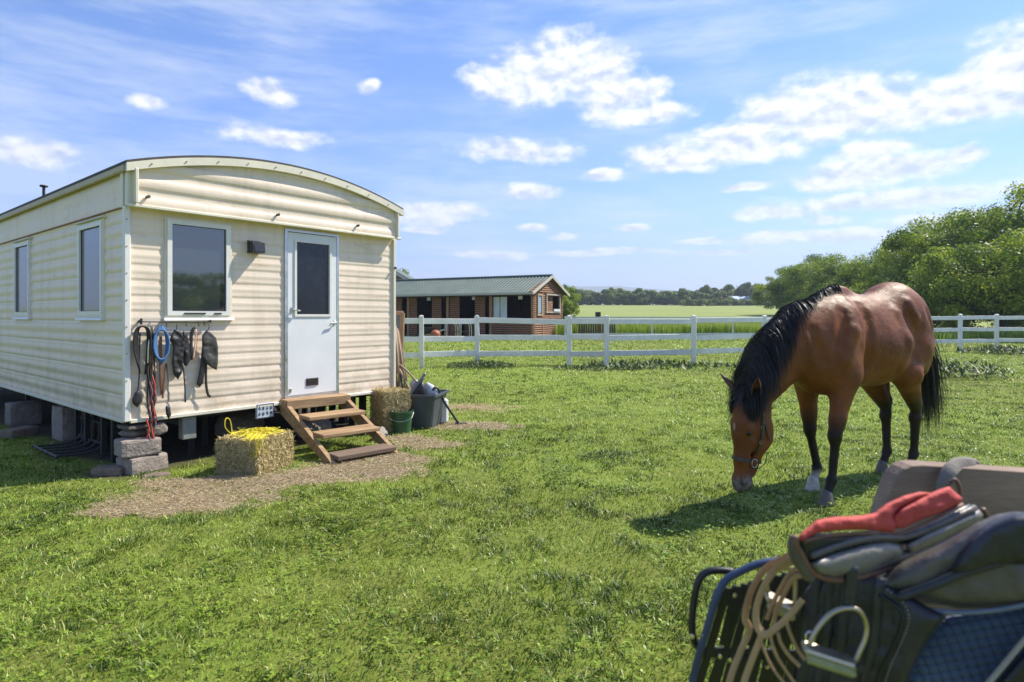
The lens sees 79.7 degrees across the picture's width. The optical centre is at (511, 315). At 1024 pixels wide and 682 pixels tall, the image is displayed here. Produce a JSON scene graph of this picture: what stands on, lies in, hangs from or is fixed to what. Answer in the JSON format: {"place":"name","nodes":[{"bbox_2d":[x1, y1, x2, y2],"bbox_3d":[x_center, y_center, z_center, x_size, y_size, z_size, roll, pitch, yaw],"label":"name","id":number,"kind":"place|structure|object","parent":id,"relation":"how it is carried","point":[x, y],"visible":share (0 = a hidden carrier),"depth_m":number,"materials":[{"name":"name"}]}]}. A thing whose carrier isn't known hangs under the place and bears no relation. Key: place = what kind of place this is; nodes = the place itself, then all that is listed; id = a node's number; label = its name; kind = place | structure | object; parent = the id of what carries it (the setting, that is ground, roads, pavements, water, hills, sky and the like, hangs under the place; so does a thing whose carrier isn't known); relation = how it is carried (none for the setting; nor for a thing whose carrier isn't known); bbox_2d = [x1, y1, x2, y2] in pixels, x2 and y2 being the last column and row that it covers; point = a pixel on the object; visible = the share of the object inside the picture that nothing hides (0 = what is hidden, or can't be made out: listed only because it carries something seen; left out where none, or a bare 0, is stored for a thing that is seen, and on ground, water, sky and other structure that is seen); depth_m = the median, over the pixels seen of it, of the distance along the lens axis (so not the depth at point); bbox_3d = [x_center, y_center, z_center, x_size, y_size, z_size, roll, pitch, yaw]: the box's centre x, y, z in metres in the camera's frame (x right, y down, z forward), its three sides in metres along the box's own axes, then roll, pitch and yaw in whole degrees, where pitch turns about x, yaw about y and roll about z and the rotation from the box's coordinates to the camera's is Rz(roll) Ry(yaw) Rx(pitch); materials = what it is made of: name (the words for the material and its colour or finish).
{"place":"outdoors","nodes":[
{"label":"outdoors","id":0,"kind":"place"},
{"bbox_2d":[0,334,1023,681],"bbox_3d":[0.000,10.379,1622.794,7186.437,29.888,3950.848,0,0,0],"label":"ground","id":1,"kind":"structure","parent":0,"point":[174,446],"depth_m":3.98,"materials":[{"name":"plant"}]},
{"bbox_2d":[0,425,39,439],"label":"loose brick","id":2,"kind":"object","parent":1,"relation":"on","point":[22,431],"visible":0.89,"depth_m":7.11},
{"bbox_2d":[5,400,41,426],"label":"concrete block","id":3,"kind":"structure","parent":1,"relation":"on","point":[22,413],"depth_m":7.94,"materials":[{"name":"concrete"}]},
{"bbox_2d":[32,415,107,458],"bbox_3d":[-4.614,1.255,6.390,0.821,0.297,0.453,0,0,39],"label":"hay rack","id":4,"kind":"object","parent":1,"relation":"on","point":[52,453],"visible":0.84,"depth_m":6.42,"materials":[{"name":"metal"}]},
{"bbox_2d":[52,405,94,440],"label":"concrete block","id":5,"kind":"structure","parent":1,"relation":"on","point":[62,423],"depth_m":6.97,"materials":[{"name":"concrete"}]},
{"bbox_2d":[91,464,123,476],"bbox_3d":[-3.597,1.388,5.490,0.255,0.091,0.166,0,0,-7],"label":"loose brick","id":6,"kind":"object","parent":1,"relation":"on","point":[108,470],"visible":0.8,"depth_m":5.42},
{"bbox_2d":[116,452,167,475],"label":"concrete block","id":7,"kind":"structure","parent":1,"relation":"on","point":[148,463],"depth_m":5.54,"materials":[{"name":"concrete"}]},
{"bbox_2d":[114,435,160,458],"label":"concrete block","id":8,"kind":"structure","parent":7,"relation":"on","point":[128,447],"depth_m":5.53,"materials":[{"name":"concrete"}]},
{"bbox_2d":[118,428,146,437],"bbox_3d":[-3.491,1.077,5.676,0.212,0.089,0.217,0,0,22],"label":"packing stone","id":9,"kind":"object","parent":8,"relation":"on","point":[132,433],"visible":0.65,"depth_m":5.59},
{"bbox_2d":[117,420,165,429],"bbox_3d":[-3.433,1.012,5.687,0.244,0.053,0.342,0,0,34],"label":"timber pad","id":10,"kind":"object","parent":9,"relation":"on","point":[133,426],"visible":0.68,"depth_m":5.58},
{"bbox_2d":[145,422,167,435],"bbox_3d":[-3.324,1.054,5.731,0.180,0.127,0.194,0,0,-39],"label":"packing stone","id":11,"kind":"object","parent":8,"relation":"on","point":[160,428],"visible":0.73,"depth_m":5.67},
{"bbox_2d":[142,471,169,477],"bbox_3d":[-3.161,1.431,5.449,0.224,0.066,0.127,0,0,-29],"label":"loose brick","id":12,"kind":"object","parent":1,"relation":"on","point":[163,474],"visible":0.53,"depth_m":5.42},
{"bbox_2d":[0,155,403,462],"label":"static caravan","id":13,"kind":"object","parent":1,"relation":"on","point":[279,278],"visible":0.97,"depth_m":6.44,"materials":[{"name":"beige"}]},
{"bbox_2d":[12,237,31,318],"bbox_3d":[-6.110,-0.455,7.647,0.620,1.000,0.535,0,0,0],"label":"window","id":14,"kind":"structure","parent":13,"relation":"in","point":[22,247],"depth_m":7.65,"materials":[{"name":"clear glass"}]},
{"bbox_2d":[74,215,105,319],"bbox_3d":[-4.164,-0.455,6.055,0.628,1.000,0.542,0,0,0],"label":"window","id":15,"kind":"structure","parent":13,"relation":"in","point":[91,250],"depth_m":6.07,"materials":[{"name":"clear glass"}]},
{"bbox_2d":[132,325,151,406],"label":"rope reins","id":16,"kind":"object","parent":13,"relation":"hanging from","point":[137,399],"visible":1,"depth_m":5.52,"materials":[{"name":"black leather"}]},
{"bbox_2d":[146,323,156,440],"bbox_3d":[-3.296,0.664,5.600,0.035,1.192,0.099,0,0,39],"label":"braided cord","id":17,"kind":"object","parent":13,"relation":"hanging from","point":[152,414],"visible":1,"depth_m":5.60,"materials":[{"name":"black fabric"}]},
{"bbox_2d":[150,326,170,418],"bbox_3d":[-3.241,0.529,5.661,0.043,0.878,0.189,0,0,39],"label":"lead rope","id":18,"kind":"object","parent":13,"relation":"hanging from","point":[160,359],"visible":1,"depth_m":5.67,"materials":[{"name":"blue fabric"}]},
{"bbox_2d":[170,324,190,401],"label":"leather boots","id":19,"kind":"object","parent":13,"relation":"hanging from","point":[179,341],"visible":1,"depth_m":5.79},
{"bbox_2d":[190,327,197,362],"bbox_3d":[-3.060,0.281,5.896,0.074,0.350,0.019,0,0,-42],"label":"leather headband","id":20,"kind":"object","parent":13,"relation":"hanging from","point":[192,353],"visible":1,"depth_m":5.89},
{"bbox_2d":[163,216,233,320],"bbox_3d":[-3.048,-0.442,5.977,0.395,0.973,0.596,0,0,9],"label":"window","id":21,"kind":"structure","parent":13,"relation":"in","point":[197,253],"depth_m":5.96,"materials":[{"name":"clear glass"}]},
{"bbox_2d":[197,324,217,396],"bbox_3d":[-2.970,0.440,5.990,0.039,0.728,0.196,0,0,39],"label":"saddle flap","id":22,"kind":"object","parent":13,"relation":"hanging from","point":[209,354],"visible":1,"depth_m":5.98,"materials":[{"name":"grey leather"}]},
{"bbox_2d":[288,232,336,395],"bbox_3d":[-2.247,-0.019,6.944,0.355,1.791,0.559,0,0,11],"label":"door","id":23,"kind":"structure","parent":13,"relation":"in","point":[312,322],"depth_m":6.92,"materials":[{"name":"white plastic"}]},
{"bbox_2d":[214,411,264,437],"bbox_3d":[-3.141,1.268,7.086,0.376,0.353,0.559,0,0,39],"label":"wheel tyre","id":24,"kind":"object","parent":1,"relation":"on","point":[243,420],"visible":0.59,"depth_m":6.92,"materials":[{"name":"black rubber"}]},
{"bbox_2d":[212,427,294,476],"bbox_3d":[-2.365,1.245,5.653,0.516,0.386,0.582,0,0,16],"label":"hay bale","id":25,"kind":"object","parent":1,"relation":"on","point":[232,456],"visible":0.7,"depth_m":5.44},
{"bbox_2d":[224,418,288,455],"bbox_3d":[-2.349,1.079,5.634,0.549,0.337,0.687,0,0,-6],"label":"baler twine","id":26,"kind":"object","parent":25,"relation":"on","point":[263,431],"visible":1,"depth_m":5.57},
{"bbox_2d":[69,402,527,518],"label":"straw litter","id":27,"kind":"object","parent":1,"relation":"on","point":[122,507],"visible":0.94,"depth_m":5.19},
{"bbox_2d":[294,419,331,438],"bbox_3d":[-2.354,1.309,7.241,0.342,0.291,0.502,0,0,28],"label":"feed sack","id":28,"kind":"object","parent":1,"relation":"on","point":[319,425],"visible":0.38,"depth_m":7.14,"materials":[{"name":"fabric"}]},
{"bbox_2d":[278,393,399,464],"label":"wooden steps","id":29,"kind":"structure","parent":1,"relation":"on","point":[343,401],"depth_m":6.40,"materials":[{"name":"brown wood"}]},
{"bbox_2d":[369,386,411,432],"bbox_3d":[-1.510,1.159,7.606,0.432,0.559,0.449,0,0,-36],"label":"hay bale","id":30,"kind":"object","parent":1,"relation":"on","point":[384,402],"visible":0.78,"depth_m":7.46},
{"bbox_2d":[396,331,400,387],"bbox_3d":[-1.474,0.765,7.962,0.133,1.313,0.035,0,0,-6],"label":"wooden pole","id":31,"kind":"object","parent":1,"relation":"on","point":[398,366],"visible":0.33,"depth_m":7.95,"materials":[{"name":"brown wood"}]},
{"bbox_2d":[396,311,404,386],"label":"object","id":32,"kind":"object","parent":1,"relation":"on","point":[400,320],"visible":0.21,"depth_m":8.41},
{"bbox_2d":[397,329,405,387],"bbox_3d":[-1.431,0.794,8.008,0.167,1.253,0.036,0,0,-20],"label":"wooden pole","id":33,"kind":"object","parent":1,"relation":"on","point":[402,364],"visible":0.52,"depth_m":7.99,"materials":[{"name":"brown wood"}]},
{"bbox_2d":[390,409,413,433],"bbox_3d":[-1.330,1.284,7.417,0.285,0.272,0.290,0,0,0],"label":"bucket","id":34,"kind":"object","parent":1,"relation":"on","point":[401,422],"visible":0.94,"depth_m":7.32,"materials":[{"name":"green plastic"}]},
{"bbox_2d":[399,332,407,389],"bbox_3d":[-1.418,0.809,8.039,0.178,1.223,0.046,0,0,-35],"label":"wooden pole","id":35,"kind":"object","parent":1,"relation":"on","point":[403,360],"visible":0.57,"depth_m":8.02,"materials":[{"name":"brown wood"}]},
{"bbox_2d":[396,269,413,278],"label":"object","id":36,"kind":"structure","parent":1,"relation":"on","point":[400,274],"depth_m":50.00,"materials":[{"name":"white tile"}]},
{"bbox_2d":[409,388,448,428],"bbox_3d":[-1.234,1.202,7.955,0.720,0.435,0.617,0,0,12],"label":"plastic tub","id":37,"kind":"object","parent":1,"relation":"on","point":[427,409],"visible":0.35,"depth_m":7.68,"materials":[{"name":"plastic"}]},
{"bbox_2d":[409,373,425,394],"bbox_3d":[-1.231,0.900,7.814,0.268,0.336,0.091,0,0,-20],"label":"plastic scoop","id":38,"kind":"object","parent":37,"relation":"in","point":[416,385],"visible":0.79,"depth_m":7.80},
{"bbox_2d":[412,381,427,394],"bbox_3d":[-1.196,0.962,7.808,0.264,0.252,0.093,0,0,0],"label":"scoop","id":39,"kind":"object","parent":37,"relation":"in","point":[421,389],"visible":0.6,"depth_m":7.78,"materials":[{"name":"plastic"}]},
{"bbox_2d":[425,382,438,394],"bbox_3d":[-1.038,0.959,7.882,0.222,0.210,0.086,0,0,0],"label":"rag","id":40,"kind":"object","parent":37,"relation":"on","point":[429,387],"visible":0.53,"depth_m":7.86,"materials":[{"name":"white fabric"}]},
{"bbox_2d":[415,327,444,336],"bbox_3d":[-4.842,1.062,36.216,1.757,0.724,0.660,0,0,-11],"label":"wheelbarrow","id":41,"kind":"object","parent":1,"relation":"on","point":[427,330],"visible":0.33,"depth_m":35.96,"materials":[{"name":"black plastic"}]},
{"bbox_2d":[440,398,447,423],"bbox_3d":[-0.920,1.232,8.120,0.130,0.377,0.220,0,0,-17],"label":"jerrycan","id":42,"kind":"object","parent":1,"relation":"on","point":[444,416],"visible":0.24,"depth_m":8.02,"materials":[{"name":"white plastic"}]},
{"bbox_2d":[432,386,466,424],"bbox_3d":[-0.815,1.163,7.960,0.478,0.511,0.098,0,0,-20],"label":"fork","id":43,"kind":"object","parent":1,"relation":"on","point":[457,422],"visible":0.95,"depth_m":7.96,"materials":[{"name":"metal"}]},
{"bbox_2d":[447,359,515,368],"bbox_3d":[-0.831,1.310,16.743,1.950,0.285,1.246,0,0,0],"label":"weed plant","id":44,"kind":"object","parent":1,"relation":"on","point":[486,364],"visible":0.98,"depth_m":16.57,"materials":[{"name":"green plant"}]},
{"bbox_2d":[396,274,569,335],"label":"stable block","id":45,"kind":"structure","parent":1,"relation":"on","point":[539,296],"depth_m":40.89,"materials":[{"name":"green corrugated metal"},{"name":"wood"},{"name":"glass"}]},
{"bbox_2d":[537,294,542,315],"bbox_3d":[1.750,-0.680,38.738,0.339,1.360,0.789,0,0,11],"label":"window","id":46,"kind":"structure","parent":45,"relation":"in","point":[539,296],"depth_m":38.71,"materials":[{"name":"beige"}]},
{"bbox_2d":[0,409,1023,681],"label":"clover","id":47,"kind":"object","parent":1,"relation":"on","point":[334,669],"visible":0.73,"depth_m":3.26,"materials":[{"name":"green plant"}]},
{"bbox_2d":[563,292,579,318],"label":"tree","id":48,"kind":"object","parent":1,"relation":"on","point":[568,306],"visible":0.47,"depth_m":51.58,"materials":[{"name":"green plant"}]},
{"bbox_2d":[563,283,581,318],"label":"tree","id":49,"kind":"object","parent":1,"relation":"on","point":[571,289],"visible":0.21,"depth_m":65.77,"materials":[{"name":"green plant"}]},
{"bbox_2d":[579,324,614,332],"bbox_3d":[5.447,0.870,39.300,2.360,1.000,0.030,0,0,0],"label":"brown hurdle","id":50,"kind":"object","parent":1,"relation":"on","point":[590,328],"visible":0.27,"depth_m":39.28,"materials":[{"name":"brown wood"}]},
{"bbox_2d":[552,363,655,370],"bbox_3d":[2.470,1.391,16.537,2.879,0.257,1.874,0,0,0],"label":"weed plant","id":51,"kind":"object","parent":1,"relation":"on","point":[607,367],"visible":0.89,"depth_m":16.35,"materials":[{"name":"green plant"}]},
{"bbox_2d":[576,449,633,459],"bbox_3d":[0.943,1.394,6.161,0.610,0.097,0.384,0,0,0],"label":"weed plant","id":52,"kind":"object","parent":1,"relation":"on","point":[604,454],"visible":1,"depth_m":6.15,"materials":[{"name":"green plant"}]},
{"bbox_2d":[583,356,737,369],"bbox_3d":[4.237,1.375,17.396,4.494,0.397,2.885,0,0,0],"label":"weed plant","id":53,"kind":"object","parent":1,"relation":"on","point":[667,362],"visible":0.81,"depth_m":17.30,"materials":[{"name":"green plant"}]},
{"bbox_2d":[403,314,1023,367],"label":"paddock fence","id":54,"kind":"object","parent":1,"relation":"on","point":[569,353],"visible":0.52,"depth_m":17.50,"materials":[{"name":"white paint"}]},
{"bbox_2d":[688,557,810,681],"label":"slatted chair","id":55,"kind":"object","parent":1,"relation":"on","point":[731,600],"visible":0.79,"depth_m":1.33,"materials":[{"name":"metal"}]},
{"bbox_2d":[791,512,1023,681],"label":"saddle","id":56,"kind":"object","parent":55,"relation":"on","point":[979,564],"visible":0.9,"depth_m":1.08,"materials":[{"name":"leather"},{"name":"matt black plastic"},{"name":"steel"}]},
{"bbox_2d":[726,553,805,681],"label":"reins","id":57,"kind":"object","parent":56,"relation":"hanging from","point":[774,567],"visible":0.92,"depth_m":1.16,"materials":[{"name":"beige leather"}]},
{"bbox_2d":[764,566,801,620],"bbox_3d":[0.522,0.534,1.188,0.066,0.108,0.029,0,0,0],"label":"stirrup iron","id":58,"kind":"object","parent":56,"relation":"attached to","point":[786,606],"visible":0.46,"depth_m":1.19,"materials":[{"name":"metal"}]},
{"bbox_2d":[801,605,868,677],"bbox_3d":[0.572,0.574,1.083,0.119,0.122,0.029,0,0,0],"label":"stirrup iron","id":59,"kind":"object","parent":56,"relation":"hanging from","point":[835,661],"visible":1,"depth_m":1.08,"materials":[{"name":"metal"}]},
{"bbox_2d":[787,487,990,582],"bbox_3d":[0.725,0.409,1.155,0.539,0.144,0.037,0,0,-23],"label":"padded girth","id":60,"kind":"object","parent":56,"relation":"on","point":[814,552],"visible":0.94,"depth_m":1.12,"materials":[{"name":"fabric"}]},
{"bbox_2d":[908,608,1023,681],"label":"saddle pad","id":61,"kind":"object","parent":56,"relation":"attached to","point":[976,648],"visible":0.89,"depth_m":1.09,"materials":[{"name":"fabric"}]},
{"bbox_2d":[564,316,988,340],"bbox_3d":[31.047,0.793,37.721,57.010,1.521,0.484,0,0,-8],"label":"thin rail fence","id":62,"kind":"object","parent":1,"relation":"on","point":[651,317],"visible":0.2,"depth_m":34.21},
{"bbox_2d":[778,251,854,302],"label":"broadleaf tree","id":63,"kind":"object","parent":1,"relation":"on","point":[791,272],"visible":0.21,"depth_m":83.17,"materials":[{"name":"green plant"}]},
{"bbox_2d":[720,282,951,507],"bbox_3d":[2.800,0.561,5.075,2.795,1.719,0.644,0,0,-33],"label":"horse","id":64,"kind":"object","parent":1,"relation":"on","point":[837,345],"visible":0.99,"depth_m":4.67},
{"bbox_2d":[851,284,871,293],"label":"broadleaf tree","id":65,"kind":"object","parent":1,"relation":"on","point":[861,290],"visible":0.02,"depth_m":51.65,"materials":[{"name":"green plant"}]},
{"bbox_2d":[829,246,899,289],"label":"broadleaf tree","id":66,"kind":"object","parent":1,"relation":"on","point":[847,277],"visible":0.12,"depth_m":60.61,"materials":[{"name":"green plant"}]},
{"bbox_2d":[847,216,944,290],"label":"broadleaf tree","id":67,"kind":"object","parent":1,"relation":"on","point":[882,254],"visible":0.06,"depth_m":53.08,"materials":[{"name":"green plant"}]},
{"bbox_2d":[865,255,956,327],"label":"broadleaf tree","id":68,"kind":"object","parent":1,"relation":"on","point":[876,279],"visible":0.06,"depth_m":45.69,"materials":[{"name":"green plant"}]},
{"bbox_2d":[867,460,1023,615],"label":"timber plank","id":69,"kind":"object","parent":1,"relation":"on","point":[993,490],"visible":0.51,"depth_m":1.45,"materials":[{"name":"wood"}]},
{"bbox_2d":[933,457,980,496],"bbox_3d":[1.062,0.390,1.462,0.241,0.104,0.060,0,0,-42],"label":"hanging strap","id":70,"kind":"object","parent":69,"relation":"hanging from","point":[950,471],"visible":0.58,"depth_m":1.43,"materials":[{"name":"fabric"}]},
{"bbox_2d":[878,206,1023,326],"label":"broadleaf tree","id":71,"kind":"object","parent":1,"relation":"on","point":[895,241],"visible":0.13,"depth_m":46.82,"materials":[{"name":"green plant"}]},
{"bbox_2d":[893,246,1022,327],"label":"broadleaf tree","id":72,"kind":"object","parent":1,"relation":"on","point":[914,276],"visible":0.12,"depth_m":40.16,"materials":[{"name":"green plant"}]},
{"bbox_2d":[905,222,1023,335],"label":"broadleaf tree","id":73,"kind":"object","parent":1,"relation":"on","point":[982,287],"visible":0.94,"depth_m":36.57,"materials":[{"name":"green plant"}]},
{"bbox_2d":[907,180,1023,324],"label":"broadleaf tree","id":74,"kind":"object","parent":1,"relation":"on","point":[1009,220],"visible":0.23,"depth_m":43.30,"materials":[{"name":"green plant"}]},
{"bbox_2d":[937,358,1017,379],"bbox_3d":[10.220,1.191,14.213,2.750,0.484,1.809,0,0,0],"label":"weed plant","id":75,"kind":"object","parent":1,"relation":"on","point":[976,370],"visible":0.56,"depth_m":13.91,"materials":[{"name":"green plant"}]},
{"bbox_2d":[955,343,1023,354],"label":"weed plant","id":76,"kind":"object","parent":1,"relation":"on","point":[1009,348],"visible":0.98,"depth_m":22.77,"materials":[{"name":"green plant"}]},
{"bbox_2d":[0,0,1023,290],"label":"sky","id":77,"kind":"structure","parent":0,"point":[650,144],"materials":[{"name":"blue"}]},
{"bbox_2d":[569,286,674,304],"bbox_3d":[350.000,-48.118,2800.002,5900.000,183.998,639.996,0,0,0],"label":"hills","id":78,"kind":"structure","parent":0,"point":[598,288],"depth_m":2850.30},
{"bbox_2d":[555,322,761,334],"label":"tall grass","id":79,"kind":"structure","parent":0,"point":[742,327],"depth_m":40.54,"materials":[{"name":"plant"}]},
{"bbox_2d":[566,305,993,327],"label":"field","id":80,"kind":"structure","parent":0,"point":[666,311],"depth_m":125.16,"materials":[{"name":"plant"}]},
{"bbox_2d":[574,288,593,304],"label":"tree","id":81,"kind":"object","parent":80,"relation":"on","point":[587,297],"visible":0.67,"depth_m":256.56,"materials":[{"name":"green plant"}]},
{"bbox_2d":[584,290,597,304],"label":"tree","id":82,"kind":"object","parent":80,"relation":"on","point":[593,294],"visible":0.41,"depth_m":265.12,"materials":[{"name":"green plant"}]},
{"bbox_2d":[594,287,620,304],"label":"tree","id":83,"kind":"object","parent":80,"relation":"on","point":[611,293],"visible":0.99,"depth_m":256.32,"materials":[{"name":"green plant"}]},
{"bbox_2d":[605,288,629,304],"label":"tree","id":84,"kind":"object","parent":80,"relation":"on","point":[619,290],"visible":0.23,"depth_m":261.90,"materials":[{"name":"green plant"}]},
{"bbox_2d":[616,291,637,304],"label":"tree","id":85,"kind":"object","parent":80,"relation":"on","point":[628,300],"visible":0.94,"depth_m":257.61,"materials":[{"name":"green plant"}]},
{"bbox_2d":[632,288,660,304],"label":"tree","id":86,"kind":"object","parent":80,"relation":"on","point":[649,296],"visible":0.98,"depth_m":255.18,"materials":[{"name":"green plant"}]},
{"bbox_2d":[659,291,683,304],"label":"tree","id":87,"kind":"object","parent":80,"relation":"on","point":[663,301],"visible":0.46,"depth_m":257.81,"materials":[{"name":"green plant"}]},
{"bbox_2d":[661,288,690,304],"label":"tree","id":88,"kind":"object","parent":80,"relation":"on","point":[672,297],"visible":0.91,"depth_m":253.36,"materials":[{"name":"green plant"}]},
{"bbox_2d":[680,298,697,305],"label":"hedge bush","id":89,"kind":"object","parent":80,"relation":"on","point":[685,302],"visible":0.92,"depth_m":234.84,"materials":[{"name":"green plant"}]},
{"bbox_2d":[682,290,708,304],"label":"tree","id":90,"kind":"object","parent":80,"relation":"on","point":[694,294],"visible":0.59,"depth_m":255.28,"materials":[{"name":"green plant"}]},
{"bbox_2d":[691,299,709,305],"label":"hedge bush","id":91,"kind":"object","parent":80,"relation":"on","point":[700,302],"visible":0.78,"depth_m":234.15,"materials":[{"name":"green plant"}]},
{"bbox_2d":[699,284,724,304],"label":"tree","id":92,"kind":"object","parent":80,"relation":"on","point":[706,289],"visible":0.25,"depth_m":262.64,"materials":[{"name":"green plant"}]},
{"bbox_2d":[704,298,725,305],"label":"hedge bush","id":93,"kind":"object","parent":80,"relation":"on","point":[713,301],"visible":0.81,"depth_m":234.07,"materials":[{"name":"green plant"}]},
{"bbox_2d":[707,291,732,300],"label":"tree","id":94,"kind":"object","parent":80,"relation":"on","point":[718,295],"visible":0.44,"depth_m":258.38,"materials":[{"name":"green plant"}]},
{"bbox_2d":[718,299,732,305],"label":"hedge bush","id":95,"kind":"object","parent":80,"relation":"on","point":[724,303],"visible":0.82,"depth_m":233.85,"materials":[{"name":"green plant"}]},
{"bbox_2d":[725,283,744,298],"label":"tree","id":96,"kind":"object","parent":80,"relation":"on","point":[729,291],"visible":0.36,"depth_m":264.29,"materials":[{"name":"green plant"}]},
{"bbox_2d":[727,298,744,305],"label":"hedge bush","id":97,"kind":"object","parent":80,"relation":"on","point":[735,302],"visible":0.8,"depth_m":234.68,"materials":[{"name":"green plant"}]},
{"bbox_2d":[732,298,753,305],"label":"hedge bush","id":98,"kind":"object","parent":80,"relation":"on","point":[746,303],"visible":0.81,"depth_m":234.98,"materials":[{"name":"green plant"}]},
{"bbox_2d":[735,282,752,295],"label":"tree","id":99,"kind":"object","parent":80,"relation":"on","point":[746,285],"visible":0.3,"depth_m":264.13,"materials":[{"name":"green plant"}]},
{"bbox_2d":[744,283,769,297],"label":"tree","id":100,"kind":"object","parent":80,"relation":"on","point":[748,291],"visible":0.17,"depth_m":258.62,"materials":[{"name":"green plant"}]},
{"bbox_2d":[750,275,793,308],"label":"broadleaf tree","id":101,"kind":"object","parent":80,"relation":"on","point":[758,296],"visible":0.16,"depth_m":100.55,"materials":[{"name":"green plant"}]},
{"bbox_2d":[767,257,815,309],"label":"broadleaf tree","id":102,"kind":"object","parent":80,"relation":"on","point":[778,292],"visible":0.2,"depth_m":95.36,"materials":[{"name":"green plant"}]},
{"bbox_2d":[774,291,809,308],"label":"broadleaf tree","id":103,"kind":"object","parent":80,"relation":"on","point":[796,297],"visible":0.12,"depth_m":82.96,"materials":[{"name":"green plant"}]},
{"bbox_2d":[797,252,869,297],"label":"broadleaf tree","id":104,"kind":"object","parent":80,"relation":"on","point":[822,279],"visible":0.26,"depth_m":74.85,"materials":[{"name":"green plant"}]},
{"bbox_2d":[934,325,1023,338],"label":"rough grass","id":105,"kind":"structure","parent":0,"point":[980,335],"depth_m":34.05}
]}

